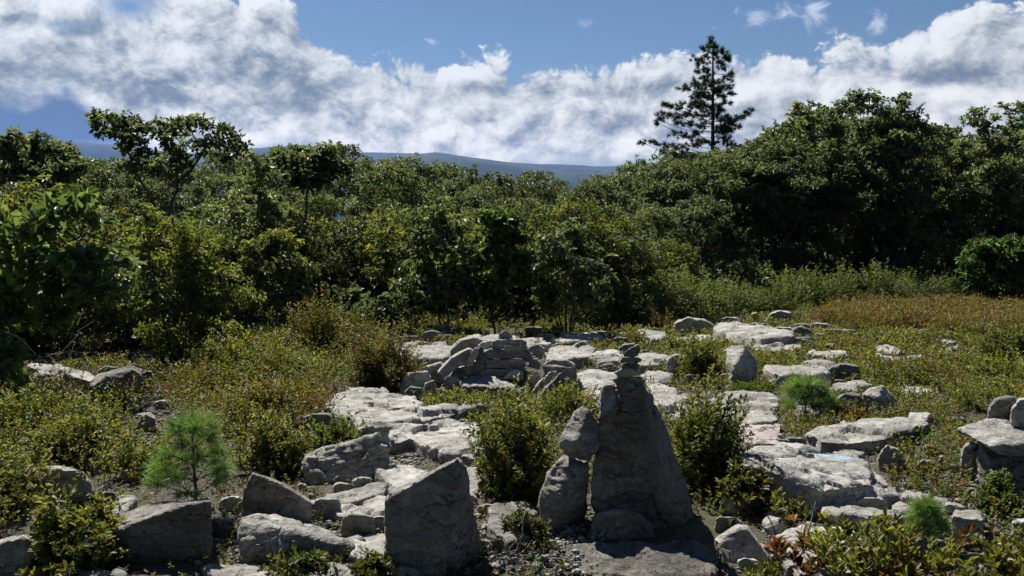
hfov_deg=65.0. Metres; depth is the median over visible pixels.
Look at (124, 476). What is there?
rock
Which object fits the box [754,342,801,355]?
rock slab
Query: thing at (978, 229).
scrub oak
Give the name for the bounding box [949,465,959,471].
rock
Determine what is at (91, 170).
scrub oak
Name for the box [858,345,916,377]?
heath cushion
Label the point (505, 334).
heap stone
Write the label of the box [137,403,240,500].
pine seedling
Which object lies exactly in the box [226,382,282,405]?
heath cushion
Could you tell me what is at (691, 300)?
sweet fern bush
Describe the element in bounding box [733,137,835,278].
scrub oak
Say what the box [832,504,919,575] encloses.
huckleberry shrub
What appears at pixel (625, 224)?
understory shrub
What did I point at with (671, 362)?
boulder
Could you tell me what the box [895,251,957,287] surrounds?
sweet fern bush
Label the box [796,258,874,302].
sweet fern bush
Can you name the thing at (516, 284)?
scrub oak
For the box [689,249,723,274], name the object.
understory shrub
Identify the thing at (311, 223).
understory shrub
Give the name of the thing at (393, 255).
scrub oak
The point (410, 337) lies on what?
rock
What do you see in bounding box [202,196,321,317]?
understory shrub
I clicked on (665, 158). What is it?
scrub oak
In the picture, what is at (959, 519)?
stone block
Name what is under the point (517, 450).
heath bush
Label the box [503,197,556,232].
scrub oak
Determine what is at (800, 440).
rock
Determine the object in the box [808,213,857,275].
scrub oak
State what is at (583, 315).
sweet fern bush
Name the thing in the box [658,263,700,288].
understory shrub
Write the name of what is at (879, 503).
rock
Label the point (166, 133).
spreading oak
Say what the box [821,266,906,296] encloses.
sweet fern bush
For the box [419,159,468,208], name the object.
scrub oak
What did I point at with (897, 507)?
rock slab
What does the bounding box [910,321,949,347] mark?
heath cushion
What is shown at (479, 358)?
heap stone
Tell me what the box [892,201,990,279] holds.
understory oak
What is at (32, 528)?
rock
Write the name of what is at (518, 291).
understory shrub
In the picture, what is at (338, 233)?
understory shrub
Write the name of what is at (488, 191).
scrub oak
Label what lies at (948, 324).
heath cushion
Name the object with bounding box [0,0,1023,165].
sky
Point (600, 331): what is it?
rock
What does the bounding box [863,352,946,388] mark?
heath cushion
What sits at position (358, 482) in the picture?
rock
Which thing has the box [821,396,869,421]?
heath bush
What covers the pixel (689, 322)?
boulder
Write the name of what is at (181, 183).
scrub oak
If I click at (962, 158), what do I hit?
scrub oak
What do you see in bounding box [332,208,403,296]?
understory shrub
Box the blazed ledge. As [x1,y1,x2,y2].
[577,369,618,391]
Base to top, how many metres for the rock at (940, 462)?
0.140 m
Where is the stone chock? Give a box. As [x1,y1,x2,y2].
[590,509,654,542]
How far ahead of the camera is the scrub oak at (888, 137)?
31.23 m
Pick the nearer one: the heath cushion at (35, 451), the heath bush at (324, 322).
the heath cushion at (35, 451)
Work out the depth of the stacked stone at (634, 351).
3.79 m
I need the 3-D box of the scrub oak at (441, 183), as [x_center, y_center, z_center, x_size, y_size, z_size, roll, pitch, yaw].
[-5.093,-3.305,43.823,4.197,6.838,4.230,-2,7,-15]
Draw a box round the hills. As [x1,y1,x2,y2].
[29,156,945,228]
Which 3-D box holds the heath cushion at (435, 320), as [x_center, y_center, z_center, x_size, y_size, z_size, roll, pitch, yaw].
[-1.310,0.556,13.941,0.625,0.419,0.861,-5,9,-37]
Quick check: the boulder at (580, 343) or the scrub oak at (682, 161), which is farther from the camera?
the scrub oak at (682, 161)
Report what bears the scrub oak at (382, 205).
on the ground
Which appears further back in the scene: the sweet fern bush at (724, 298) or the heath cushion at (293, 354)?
the sweet fern bush at (724, 298)
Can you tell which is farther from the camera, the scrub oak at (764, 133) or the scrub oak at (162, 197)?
the scrub oak at (764, 133)
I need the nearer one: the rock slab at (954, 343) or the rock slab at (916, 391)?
the rock slab at (916, 391)
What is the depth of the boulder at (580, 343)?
10.48 m
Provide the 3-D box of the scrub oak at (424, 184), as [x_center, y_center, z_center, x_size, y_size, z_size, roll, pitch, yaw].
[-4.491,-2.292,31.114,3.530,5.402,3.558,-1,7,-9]
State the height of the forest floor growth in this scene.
3.492 m
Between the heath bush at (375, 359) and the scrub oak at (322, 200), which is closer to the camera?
the heath bush at (375, 359)
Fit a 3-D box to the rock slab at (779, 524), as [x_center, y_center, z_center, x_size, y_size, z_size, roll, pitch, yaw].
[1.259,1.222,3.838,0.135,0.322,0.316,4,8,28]
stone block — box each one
[113,498,213,562]
[242,472,312,523]
[951,510,984,543]
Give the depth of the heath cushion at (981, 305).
17.33 m
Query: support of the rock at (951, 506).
on the ground
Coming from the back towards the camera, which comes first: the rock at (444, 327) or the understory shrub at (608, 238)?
the understory shrub at (608, 238)
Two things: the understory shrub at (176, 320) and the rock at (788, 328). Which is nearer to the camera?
the understory shrub at (176, 320)
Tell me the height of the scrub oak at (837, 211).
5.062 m
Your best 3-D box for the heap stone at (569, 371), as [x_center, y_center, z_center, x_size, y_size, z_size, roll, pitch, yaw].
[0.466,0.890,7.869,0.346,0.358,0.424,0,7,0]
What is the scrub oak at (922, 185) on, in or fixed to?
on the ground
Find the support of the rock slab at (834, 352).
on the ground
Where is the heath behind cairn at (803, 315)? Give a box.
[388,308,823,376]
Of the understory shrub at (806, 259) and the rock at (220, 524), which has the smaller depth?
the rock at (220, 524)
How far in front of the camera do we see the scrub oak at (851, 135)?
30.13 m
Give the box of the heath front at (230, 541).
[168,465,543,575]
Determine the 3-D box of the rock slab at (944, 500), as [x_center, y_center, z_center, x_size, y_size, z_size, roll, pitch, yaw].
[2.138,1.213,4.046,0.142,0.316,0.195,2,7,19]
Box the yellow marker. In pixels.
[752,312,757,322]
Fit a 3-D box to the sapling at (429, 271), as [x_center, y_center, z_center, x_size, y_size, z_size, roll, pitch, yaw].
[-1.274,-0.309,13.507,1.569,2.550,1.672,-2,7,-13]
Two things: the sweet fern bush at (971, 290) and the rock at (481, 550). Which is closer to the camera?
the rock at (481, 550)
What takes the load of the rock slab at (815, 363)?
on the ground
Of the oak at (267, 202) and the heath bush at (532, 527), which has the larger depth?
the oak at (267, 202)
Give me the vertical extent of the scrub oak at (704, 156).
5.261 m
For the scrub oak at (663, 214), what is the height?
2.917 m
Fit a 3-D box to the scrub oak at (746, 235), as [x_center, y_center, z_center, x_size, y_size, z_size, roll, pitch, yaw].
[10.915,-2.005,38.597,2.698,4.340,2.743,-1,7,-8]
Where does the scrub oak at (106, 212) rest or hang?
on the ground
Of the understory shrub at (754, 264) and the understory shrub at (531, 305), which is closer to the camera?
the understory shrub at (531, 305)
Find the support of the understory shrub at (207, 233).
on the ground
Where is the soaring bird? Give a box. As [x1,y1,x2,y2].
[914,102,925,110]
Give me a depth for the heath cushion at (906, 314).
14.22 m
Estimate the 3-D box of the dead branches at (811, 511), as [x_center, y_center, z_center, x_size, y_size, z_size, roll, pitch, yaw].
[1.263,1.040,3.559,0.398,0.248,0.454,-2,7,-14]
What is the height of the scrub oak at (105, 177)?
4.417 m
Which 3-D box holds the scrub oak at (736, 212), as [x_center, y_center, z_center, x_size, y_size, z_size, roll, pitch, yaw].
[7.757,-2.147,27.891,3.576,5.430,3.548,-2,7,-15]
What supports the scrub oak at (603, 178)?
on the ground
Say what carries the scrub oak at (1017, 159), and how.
on the ground
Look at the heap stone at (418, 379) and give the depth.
7.72 m
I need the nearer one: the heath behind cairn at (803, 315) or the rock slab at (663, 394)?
the rock slab at (663, 394)
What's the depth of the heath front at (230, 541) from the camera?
3.48 m
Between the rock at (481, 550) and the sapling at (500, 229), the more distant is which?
the sapling at (500, 229)
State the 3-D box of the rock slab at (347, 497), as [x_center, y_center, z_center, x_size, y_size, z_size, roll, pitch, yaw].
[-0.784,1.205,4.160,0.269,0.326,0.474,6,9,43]
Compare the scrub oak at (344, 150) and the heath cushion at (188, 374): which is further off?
the scrub oak at (344, 150)
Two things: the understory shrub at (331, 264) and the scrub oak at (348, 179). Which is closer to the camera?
the understory shrub at (331, 264)
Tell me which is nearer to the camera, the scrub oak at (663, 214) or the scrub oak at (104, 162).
the scrub oak at (663, 214)
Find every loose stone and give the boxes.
[298,483,306,489]
[548,560,555,566]
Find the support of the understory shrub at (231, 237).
on the ground
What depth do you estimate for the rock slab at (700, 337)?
12.10 m
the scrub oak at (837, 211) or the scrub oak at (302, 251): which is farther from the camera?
the scrub oak at (837, 211)
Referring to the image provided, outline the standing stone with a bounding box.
[590,382,694,528]
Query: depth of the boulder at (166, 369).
8.16 m
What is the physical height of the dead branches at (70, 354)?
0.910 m
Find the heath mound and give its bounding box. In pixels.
[156,308,430,395]
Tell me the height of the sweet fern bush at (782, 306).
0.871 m
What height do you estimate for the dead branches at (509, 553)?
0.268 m
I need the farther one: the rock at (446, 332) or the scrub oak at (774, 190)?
the scrub oak at (774, 190)
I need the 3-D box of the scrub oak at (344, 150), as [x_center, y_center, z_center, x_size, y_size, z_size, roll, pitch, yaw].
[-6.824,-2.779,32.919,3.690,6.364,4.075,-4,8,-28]
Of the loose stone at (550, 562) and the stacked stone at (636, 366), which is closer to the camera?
the loose stone at (550, 562)
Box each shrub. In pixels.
[0,174,150,349]
[0,184,78,330]
[1,184,14,270]
[6,250,133,358]
[9,204,84,248]
[19,239,61,341]
[57,272,146,350]
[68,218,173,337]
[68,260,169,354]
[98,211,219,287]
[105,227,191,333]
[142,267,207,329]
[157,219,248,322]
[181,256,229,317]
[198,230,245,312]
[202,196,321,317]
[221,239,279,321]
[241,202,344,316]
[275,225,346,291]
[293,216,388,303]
[304,254,339,305]
[305,259,345,310]
[322,206,443,308]
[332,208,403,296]
[337,262,383,299]
[348,207,457,318]
[400,208,479,317]
[406,273,451,315]
[438,223,528,318]
[439,210,538,315]
[440,223,492,319]
[458,198,546,316]
[477,234,555,317]
[512,195,638,310]
[527,228,583,315]
[562,203,673,305]
[575,222,627,288]
[603,241,668,304]
[636,236,700,286]
[637,263,662,291]
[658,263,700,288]
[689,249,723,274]
[699,257,774,298]
[715,246,765,288]
[730,254,774,280]
[734,487,810,527]
[741,555,785,575]
[754,252,781,280]
[759,245,806,284]
[764,531,829,575]
[783,251,828,284]
[786,508,886,575]
[809,250,843,282]
[823,268,845,281]
[825,250,868,282]
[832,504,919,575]
[840,245,877,281]
[863,242,912,278]
[878,534,981,575]
[892,251,941,278]
[919,257,949,278]
[938,245,975,281]
[945,523,1023,575]
[948,264,979,284]
[966,227,1010,266]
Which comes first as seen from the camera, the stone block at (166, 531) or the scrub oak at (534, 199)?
the stone block at (166, 531)
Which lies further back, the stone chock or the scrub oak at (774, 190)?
the scrub oak at (774, 190)
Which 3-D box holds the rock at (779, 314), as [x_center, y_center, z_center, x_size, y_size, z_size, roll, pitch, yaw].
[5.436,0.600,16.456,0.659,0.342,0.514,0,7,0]
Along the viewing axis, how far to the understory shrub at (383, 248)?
15.51 m
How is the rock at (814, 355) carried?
on the ground
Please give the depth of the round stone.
3.67 m
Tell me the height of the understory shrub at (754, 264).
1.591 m
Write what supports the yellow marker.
on the ground
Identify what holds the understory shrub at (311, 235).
on the ground
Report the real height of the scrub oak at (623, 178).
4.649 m
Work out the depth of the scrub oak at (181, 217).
41.24 m
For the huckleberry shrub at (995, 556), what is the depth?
3.22 m
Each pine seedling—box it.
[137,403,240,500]
[775,369,842,418]
[901,492,955,542]
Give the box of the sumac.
[954,230,1023,299]
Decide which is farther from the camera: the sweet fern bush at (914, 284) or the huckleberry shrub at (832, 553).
the sweet fern bush at (914, 284)
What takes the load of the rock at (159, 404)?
on the ground
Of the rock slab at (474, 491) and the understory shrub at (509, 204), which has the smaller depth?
the rock slab at (474, 491)
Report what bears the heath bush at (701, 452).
on the ground
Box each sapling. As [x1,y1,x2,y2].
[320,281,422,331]
[388,194,484,324]
[455,207,541,333]
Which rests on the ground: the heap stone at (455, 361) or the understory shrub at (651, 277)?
the understory shrub at (651, 277)
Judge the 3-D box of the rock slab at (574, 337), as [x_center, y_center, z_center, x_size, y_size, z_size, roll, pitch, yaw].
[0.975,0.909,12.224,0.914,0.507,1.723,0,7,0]
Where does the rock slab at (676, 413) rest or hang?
on the ground
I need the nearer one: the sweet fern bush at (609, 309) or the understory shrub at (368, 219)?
the sweet fern bush at (609, 309)
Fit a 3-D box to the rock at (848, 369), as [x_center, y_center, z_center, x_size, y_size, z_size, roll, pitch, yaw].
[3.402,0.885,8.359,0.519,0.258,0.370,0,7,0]
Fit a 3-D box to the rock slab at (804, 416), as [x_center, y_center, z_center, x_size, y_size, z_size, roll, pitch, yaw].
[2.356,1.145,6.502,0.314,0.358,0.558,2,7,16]
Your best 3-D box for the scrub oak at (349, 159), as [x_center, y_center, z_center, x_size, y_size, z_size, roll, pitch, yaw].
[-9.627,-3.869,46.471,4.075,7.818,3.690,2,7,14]
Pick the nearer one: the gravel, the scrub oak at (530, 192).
the gravel
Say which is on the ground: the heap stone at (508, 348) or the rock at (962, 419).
the rock at (962, 419)
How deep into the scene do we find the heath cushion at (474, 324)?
14.05 m
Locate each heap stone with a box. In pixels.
[400,371,431,391]
[404,386,424,399]
[421,362,444,386]
[424,380,436,394]
[435,387,443,395]
[438,348,472,376]
[441,376,459,392]
[449,337,487,373]
[449,365,471,379]
[467,347,478,364]
[471,360,483,374]
[476,346,483,363]
[478,340,491,368]
[481,368,526,385]
[484,348,532,358]
[484,358,525,368]
[491,338,526,348]
[498,330,512,338]
[504,345,522,351]
[504,369,523,379]
[526,371,540,392]
[527,344,544,355]
[529,358,540,369]
[532,378,543,396]
[537,373,562,399]
[542,362,576,390]
[543,359,574,365]
[543,371,556,387]
[564,378,570,389]
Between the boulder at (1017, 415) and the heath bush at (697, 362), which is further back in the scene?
the heath bush at (697, 362)
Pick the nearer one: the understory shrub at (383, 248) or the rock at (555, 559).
the rock at (555, 559)
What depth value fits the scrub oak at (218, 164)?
28.49 m
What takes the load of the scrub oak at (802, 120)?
on the ground
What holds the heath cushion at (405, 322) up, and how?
on the ground
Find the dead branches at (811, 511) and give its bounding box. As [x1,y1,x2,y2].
[767,488,867,554]
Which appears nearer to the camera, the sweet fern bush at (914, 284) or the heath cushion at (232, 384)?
the heath cushion at (232, 384)
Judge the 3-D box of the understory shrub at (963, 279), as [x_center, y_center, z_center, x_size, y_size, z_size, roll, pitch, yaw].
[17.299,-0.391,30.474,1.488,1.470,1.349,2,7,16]
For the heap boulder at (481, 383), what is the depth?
7.64 m
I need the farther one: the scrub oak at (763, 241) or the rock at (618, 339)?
the scrub oak at (763, 241)
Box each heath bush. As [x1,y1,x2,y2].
[0,376,103,446]
[0,445,51,515]
[15,483,131,575]
[17,393,124,470]
[179,327,298,380]
[184,378,308,433]
[218,330,332,391]
[225,399,314,476]
[249,281,386,367]
[258,544,342,575]
[299,409,367,446]
[339,316,427,391]
[348,547,400,575]
[413,385,501,420]
[459,369,561,499]
[478,391,547,439]
[498,504,550,551]
[529,376,599,426]
[655,330,733,353]
[666,363,755,498]
[674,328,726,382]
[714,458,773,516]
[724,377,779,393]
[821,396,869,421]
[971,321,1023,360]
[974,467,1023,516]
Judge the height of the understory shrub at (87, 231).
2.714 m
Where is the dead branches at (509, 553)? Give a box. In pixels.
[464,512,570,568]
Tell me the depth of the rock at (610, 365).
8.95 m
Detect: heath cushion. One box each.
[18,438,111,472]
[23,436,116,467]
[84,383,144,411]
[87,420,196,481]
[163,356,233,394]
[188,362,250,391]
[189,345,265,364]
[190,401,306,438]
[214,339,291,368]
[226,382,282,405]
[233,321,316,353]
[234,360,342,417]
[241,372,346,410]
[251,365,325,394]
[267,314,291,331]
[271,327,348,370]
[271,346,309,366]
[291,338,303,355]
[380,303,428,338]
[393,317,432,336]
[421,311,457,329]
[461,319,487,331]
[461,323,489,334]
[538,313,569,329]
[567,316,595,331]
[616,323,657,347]
[644,307,678,328]
[753,348,794,373]
[769,352,803,364]
[796,302,819,312]
[811,302,870,325]
[824,332,863,347]
[829,307,877,331]
[831,305,865,320]
[852,311,899,327]
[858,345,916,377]
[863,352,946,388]
[877,298,934,328]
[879,294,910,301]
[907,316,938,328]
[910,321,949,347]
[912,353,973,383]
[924,309,974,330]
[931,381,1015,413]
[933,307,978,326]
[948,351,996,367]
[950,312,1014,335]
[951,416,981,440]
[964,375,1023,400]
[967,345,1023,386]
[970,300,997,310]
[989,308,1023,329]
[991,308,1023,324]
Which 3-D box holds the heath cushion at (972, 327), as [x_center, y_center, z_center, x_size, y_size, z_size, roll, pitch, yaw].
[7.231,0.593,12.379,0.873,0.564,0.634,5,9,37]
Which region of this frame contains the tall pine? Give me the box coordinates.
[635,35,755,262]
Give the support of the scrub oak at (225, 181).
on the ground
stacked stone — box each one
[612,376,644,392]
[614,368,640,376]
[618,343,633,350]
[619,357,641,363]
[621,363,639,369]
[623,344,639,356]
[630,389,646,397]
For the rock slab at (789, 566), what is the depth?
3.37 m
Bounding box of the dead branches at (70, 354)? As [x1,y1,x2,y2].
[6,321,114,364]
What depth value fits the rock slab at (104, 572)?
3.23 m
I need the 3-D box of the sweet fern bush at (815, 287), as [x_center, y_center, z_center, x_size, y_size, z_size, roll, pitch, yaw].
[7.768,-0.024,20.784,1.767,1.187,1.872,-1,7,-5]
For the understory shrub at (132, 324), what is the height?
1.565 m
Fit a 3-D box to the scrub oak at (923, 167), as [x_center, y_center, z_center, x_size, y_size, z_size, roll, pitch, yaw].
[13.864,-2.817,28.124,3.488,6.777,4.195,-2,7,-14]
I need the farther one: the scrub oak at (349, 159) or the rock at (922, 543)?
the scrub oak at (349, 159)
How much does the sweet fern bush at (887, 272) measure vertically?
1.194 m
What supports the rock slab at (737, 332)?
on the ground
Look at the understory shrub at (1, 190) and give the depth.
11.38 m
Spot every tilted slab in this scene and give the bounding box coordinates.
[302,432,391,484]
[714,524,769,562]
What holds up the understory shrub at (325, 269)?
on the ground
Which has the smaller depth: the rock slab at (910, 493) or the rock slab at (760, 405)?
the rock slab at (910, 493)
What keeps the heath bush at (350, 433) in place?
on the ground
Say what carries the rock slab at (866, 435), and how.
on the ground
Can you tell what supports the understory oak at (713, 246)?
on the ground
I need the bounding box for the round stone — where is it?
[340,513,375,536]
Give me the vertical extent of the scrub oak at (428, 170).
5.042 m
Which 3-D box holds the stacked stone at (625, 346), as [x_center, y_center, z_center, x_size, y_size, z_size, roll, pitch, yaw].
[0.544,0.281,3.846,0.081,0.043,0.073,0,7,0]
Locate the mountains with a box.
[51,141,651,174]
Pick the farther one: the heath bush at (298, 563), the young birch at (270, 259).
the young birch at (270, 259)
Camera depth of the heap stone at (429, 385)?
7.57 m
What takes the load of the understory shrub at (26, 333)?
on the ground
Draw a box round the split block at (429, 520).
[383,457,479,575]
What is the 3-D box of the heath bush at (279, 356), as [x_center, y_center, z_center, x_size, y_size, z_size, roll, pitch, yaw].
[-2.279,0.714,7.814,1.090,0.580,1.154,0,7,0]
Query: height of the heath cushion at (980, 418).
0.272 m
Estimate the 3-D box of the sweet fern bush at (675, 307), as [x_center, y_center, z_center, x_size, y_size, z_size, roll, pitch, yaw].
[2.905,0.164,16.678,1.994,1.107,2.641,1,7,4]
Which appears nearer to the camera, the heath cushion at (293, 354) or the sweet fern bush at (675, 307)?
the heath cushion at (293, 354)
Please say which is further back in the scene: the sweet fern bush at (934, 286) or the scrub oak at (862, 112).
the scrub oak at (862, 112)
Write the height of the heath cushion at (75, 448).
0.224 m
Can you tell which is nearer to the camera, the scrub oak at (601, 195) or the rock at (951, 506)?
the rock at (951, 506)
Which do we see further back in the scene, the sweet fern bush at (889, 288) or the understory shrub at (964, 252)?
the understory shrub at (964, 252)
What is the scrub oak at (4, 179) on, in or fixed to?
on the ground
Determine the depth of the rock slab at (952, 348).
11.09 m
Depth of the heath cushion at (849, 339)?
11.28 m
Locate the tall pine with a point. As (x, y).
(724, 129)
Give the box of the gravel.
[105,327,1023,575]
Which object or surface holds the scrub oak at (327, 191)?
on the ground
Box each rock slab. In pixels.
[27,363,94,388]
[77,568,127,575]
[107,495,137,526]
[201,562,354,575]
[321,387,425,424]
[324,482,386,504]
[332,485,387,524]
[349,399,488,435]
[349,533,385,562]
[372,465,426,494]
[388,418,487,467]
[395,342,423,362]
[411,341,452,367]
[453,334,551,351]
[467,467,483,504]
[487,501,538,553]
[542,345,596,367]
[549,331,605,345]
[565,540,718,575]
[584,389,600,415]
[589,349,622,371]
[619,353,668,373]
[632,329,668,345]
[639,370,675,386]
[646,380,680,416]
[665,410,680,423]
[671,390,781,428]
[677,335,716,342]
[713,321,794,347]
[736,422,783,448]
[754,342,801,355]
[762,506,787,535]
[763,365,831,388]
[778,524,862,575]
[786,405,820,421]
[802,358,835,367]
[805,412,931,452]
[806,349,848,363]
[829,380,871,396]
[833,449,865,459]
[876,344,905,355]
[877,353,925,360]
[884,488,900,504]
[891,501,912,515]
[897,385,931,398]
[900,490,928,503]
[932,496,947,505]
[939,344,958,351]
[941,339,957,348]
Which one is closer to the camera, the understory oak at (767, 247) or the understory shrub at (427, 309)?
the understory shrub at (427, 309)
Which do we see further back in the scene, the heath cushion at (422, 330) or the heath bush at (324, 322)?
the heath cushion at (422, 330)
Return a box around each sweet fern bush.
[549,286,620,331]
[557,274,637,325]
[599,266,669,328]
[636,272,694,320]
[643,256,733,323]
[654,243,737,292]
[664,263,747,320]
[692,252,725,294]
[703,271,774,314]
[734,280,780,312]
[742,277,809,313]
[755,260,837,309]
[788,265,847,306]
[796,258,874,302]
[799,266,852,286]
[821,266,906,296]
[845,258,927,304]
[860,263,910,290]
[891,267,937,302]
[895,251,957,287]
[900,266,955,296]
[932,270,975,298]
[962,286,979,295]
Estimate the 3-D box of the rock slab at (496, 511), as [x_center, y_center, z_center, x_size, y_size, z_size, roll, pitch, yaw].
[0.006,1.228,3.783,0.302,0.337,0.594,0,7,0]
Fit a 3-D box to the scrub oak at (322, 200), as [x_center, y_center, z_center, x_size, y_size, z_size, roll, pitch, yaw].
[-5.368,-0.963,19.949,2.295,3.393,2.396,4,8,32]
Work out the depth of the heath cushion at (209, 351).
8.32 m
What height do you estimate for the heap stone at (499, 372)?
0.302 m
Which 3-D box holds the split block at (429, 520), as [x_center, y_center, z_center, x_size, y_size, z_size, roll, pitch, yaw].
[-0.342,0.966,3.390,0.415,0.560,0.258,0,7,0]
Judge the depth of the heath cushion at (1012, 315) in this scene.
14.53 m
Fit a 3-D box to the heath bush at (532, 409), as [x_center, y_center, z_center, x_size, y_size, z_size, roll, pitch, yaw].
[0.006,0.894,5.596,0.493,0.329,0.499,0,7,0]
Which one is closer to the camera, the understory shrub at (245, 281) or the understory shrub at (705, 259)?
the understory shrub at (245, 281)
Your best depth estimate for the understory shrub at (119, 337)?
10.95 m
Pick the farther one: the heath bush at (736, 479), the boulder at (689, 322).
the boulder at (689, 322)
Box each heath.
[0,350,346,473]
[0,371,151,538]
[411,373,992,575]
[649,321,1023,418]
[769,396,1023,552]
[811,290,1023,330]
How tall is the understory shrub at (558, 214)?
2.760 m
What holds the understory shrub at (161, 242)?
on the ground
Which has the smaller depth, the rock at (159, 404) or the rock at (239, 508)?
the rock at (239, 508)
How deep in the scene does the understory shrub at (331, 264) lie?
17.73 m
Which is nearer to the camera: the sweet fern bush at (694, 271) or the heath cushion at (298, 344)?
the heath cushion at (298, 344)
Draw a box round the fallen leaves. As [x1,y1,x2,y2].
[1,334,1022,575]
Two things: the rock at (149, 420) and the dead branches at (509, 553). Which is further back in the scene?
the rock at (149, 420)
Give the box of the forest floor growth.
[3,279,972,355]
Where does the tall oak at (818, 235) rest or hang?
on the ground
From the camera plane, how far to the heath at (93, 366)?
7.11 m
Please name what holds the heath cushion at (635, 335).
on the ground
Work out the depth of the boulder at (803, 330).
12.21 m
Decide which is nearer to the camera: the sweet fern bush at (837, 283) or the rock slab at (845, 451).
the rock slab at (845, 451)
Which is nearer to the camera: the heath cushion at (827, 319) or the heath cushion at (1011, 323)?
the heath cushion at (1011, 323)
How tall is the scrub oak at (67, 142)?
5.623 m
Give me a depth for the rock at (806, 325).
14.09 m
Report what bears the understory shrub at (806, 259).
on the ground
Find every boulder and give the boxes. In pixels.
[0,534,34,575]
[28,465,94,501]
[90,365,142,396]
[96,366,117,374]
[142,371,155,388]
[158,367,179,382]
[237,513,354,560]
[238,544,273,563]
[303,413,335,437]
[390,566,422,575]
[460,374,522,397]
[573,341,588,346]
[665,354,683,378]
[673,317,713,335]
[726,345,756,385]
[742,442,891,517]
[791,325,812,336]
[837,393,865,406]
[862,385,893,413]
[974,441,1023,488]
[987,395,1017,417]
[1010,398,1023,427]
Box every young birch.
[116,202,266,368]
[225,227,325,330]
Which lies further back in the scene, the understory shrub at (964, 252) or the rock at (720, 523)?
the understory shrub at (964, 252)
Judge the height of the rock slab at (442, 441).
0.475 m
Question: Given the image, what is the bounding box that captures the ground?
[0,228,1023,575]
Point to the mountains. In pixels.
(96, 151)
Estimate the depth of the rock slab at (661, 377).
8.18 m
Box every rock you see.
[29,521,38,536]
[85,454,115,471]
[101,492,116,501]
[116,469,138,481]
[126,400,141,410]
[135,412,155,431]
[153,400,173,409]
[211,517,234,533]
[218,496,242,511]
[237,501,242,515]
[294,416,304,428]
[311,497,340,517]
[333,482,355,492]
[352,477,371,487]
[374,516,384,530]
[404,335,417,341]
[422,330,442,341]
[434,325,454,331]
[440,334,452,341]
[442,331,456,335]
[477,503,492,513]
[478,539,491,554]
[486,539,503,548]
[524,326,542,334]
[537,333,554,341]
[538,455,589,531]
[538,555,549,565]
[550,557,563,562]
[559,406,599,461]
[595,330,611,335]
[599,363,615,371]
[614,337,628,347]
[683,374,701,384]
[714,516,743,531]
[717,317,739,321]
[719,497,759,515]
[737,558,758,569]
[764,310,791,322]
[774,327,791,329]
[775,438,789,442]
[785,437,806,444]
[793,323,810,328]
[794,337,815,346]
[810,322,830,329]
[811,354,826,359]
[821,504,904,529]
[823,328,857,333]
[828,363,858,381]
[832,379,843,384]
[856,497,886,509]
[877,445,903,470]
[903,538,928,552]
[918,460,935,471]
[923,445,942,455]
[937,455,946,470]
[941,417,966,424]
[941,502,964,515]
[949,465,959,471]
[959,442,977,478]
[963,552,988,567]
[1010,518,1023,541]
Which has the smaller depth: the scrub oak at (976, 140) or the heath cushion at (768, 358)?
the heath cushion at (768, 358)
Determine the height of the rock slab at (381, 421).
0.498 m
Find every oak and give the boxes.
[0,123,89,241]
[0,150,110,203]
[0,171,31,198]
[0,180,147,391]
[8,176,97,198]
[18,139,95,206]
[35,156,142,212]
[67,208,122,240]
[71,159,142,212]
[74,224,191,271]
[85,107,254,246]
[99,163,144,216]
[99,179,186,224]
[125,150,206,211]
[138,156,217,247]
[156,180,197,218]
[177,165,237,220]
[179,198,243,237]
[181,171,255,231]
[183,151,251,207]
[212,147,294,328]
[228,160,297,206]
[236,147,345,204]
[245,169,345,224]
[262,139,362,315]
[276,183,343,238]
[287,226,341,311]
[301,141,390,260]
[306,154,386,264]
[332,156,371,258]
[342,162,409,227]
[343,157,428,237]
[344,199,427,299]
[354,159,433,219]
[364,152,452,213]
[364,223,464,314]
[383,176,450,207]
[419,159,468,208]
[422,164,517,209]
[432,188,497,222]
[433,166,479,200]
[449,204,477,235]
[458,179,506,205]
[463,180,514,226]
[464,267,531,317]
[503,170,586,218]
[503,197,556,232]
[522,216,619,332]
[525,187,563,231]
[536,178,591,204]
[556,173,645,246]
[557,175,650,237]
[569,171,645,226]
[595,161,674,220]
[609,155,649,214]
[612,164,703,247]
[614,235,658,275]
[618,201,686,250]
[631,146,690,199]
[631,225,678,274]
[633,159,714,255]
[639,156,702,247]
[647,155,749,260]
[653,194,735,274]
[656,182,726,250]
[683,153,789,261]
[685,223,754,248]
[686,151,725,262]
[687,227,752,272]
[689,140,744,245]
[691,217,750,254]
[693,152,744,259]
[697,146,795,276]
[697,149,755,254]
[703,147,791,256]
[725,133,808,243]
[730,232,759,262]
[732,160,829,286]
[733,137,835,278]
[742,127,859,270]
[743,200,851,275]
[747,100,855,271]
[747,231,800,247]
[757,119,779,253]
[772,112,848,276]
[788,103,828,245]
[793,119,896,258]
[800,207,846,265]
[801,156,896,281]
[801,201,877,256]
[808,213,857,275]
[812,100,870,238]
[817,133,883,267]
[824,87,953,273]
[833,202,912,248]
[837,225,910,280]
[850,108,954,273]
[852,114,933,245]
[866,187,938,244]
[870,168,963,253]
[874,102,915,249]
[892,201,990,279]
[895,140,1022,285]
[907,125,974,257]
[930,160,1022,279]
[934,134,1023,245]
[937,100,1023,243]
[937,195,1011,251]
[949,122,1002,276]
[957,202,1010,252]
[971,128,1023,208]
[993,121,1017,140]
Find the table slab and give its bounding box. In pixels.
[957,417,1023,456]
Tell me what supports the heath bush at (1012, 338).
on the ground
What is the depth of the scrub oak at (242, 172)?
24.94 m
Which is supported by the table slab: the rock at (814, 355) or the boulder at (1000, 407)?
the boulder at (1000, 407)
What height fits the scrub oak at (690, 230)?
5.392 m
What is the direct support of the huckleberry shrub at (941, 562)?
on the ground
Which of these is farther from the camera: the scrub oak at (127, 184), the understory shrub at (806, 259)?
the scrub oak at (127, 184)
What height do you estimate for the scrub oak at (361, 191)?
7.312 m

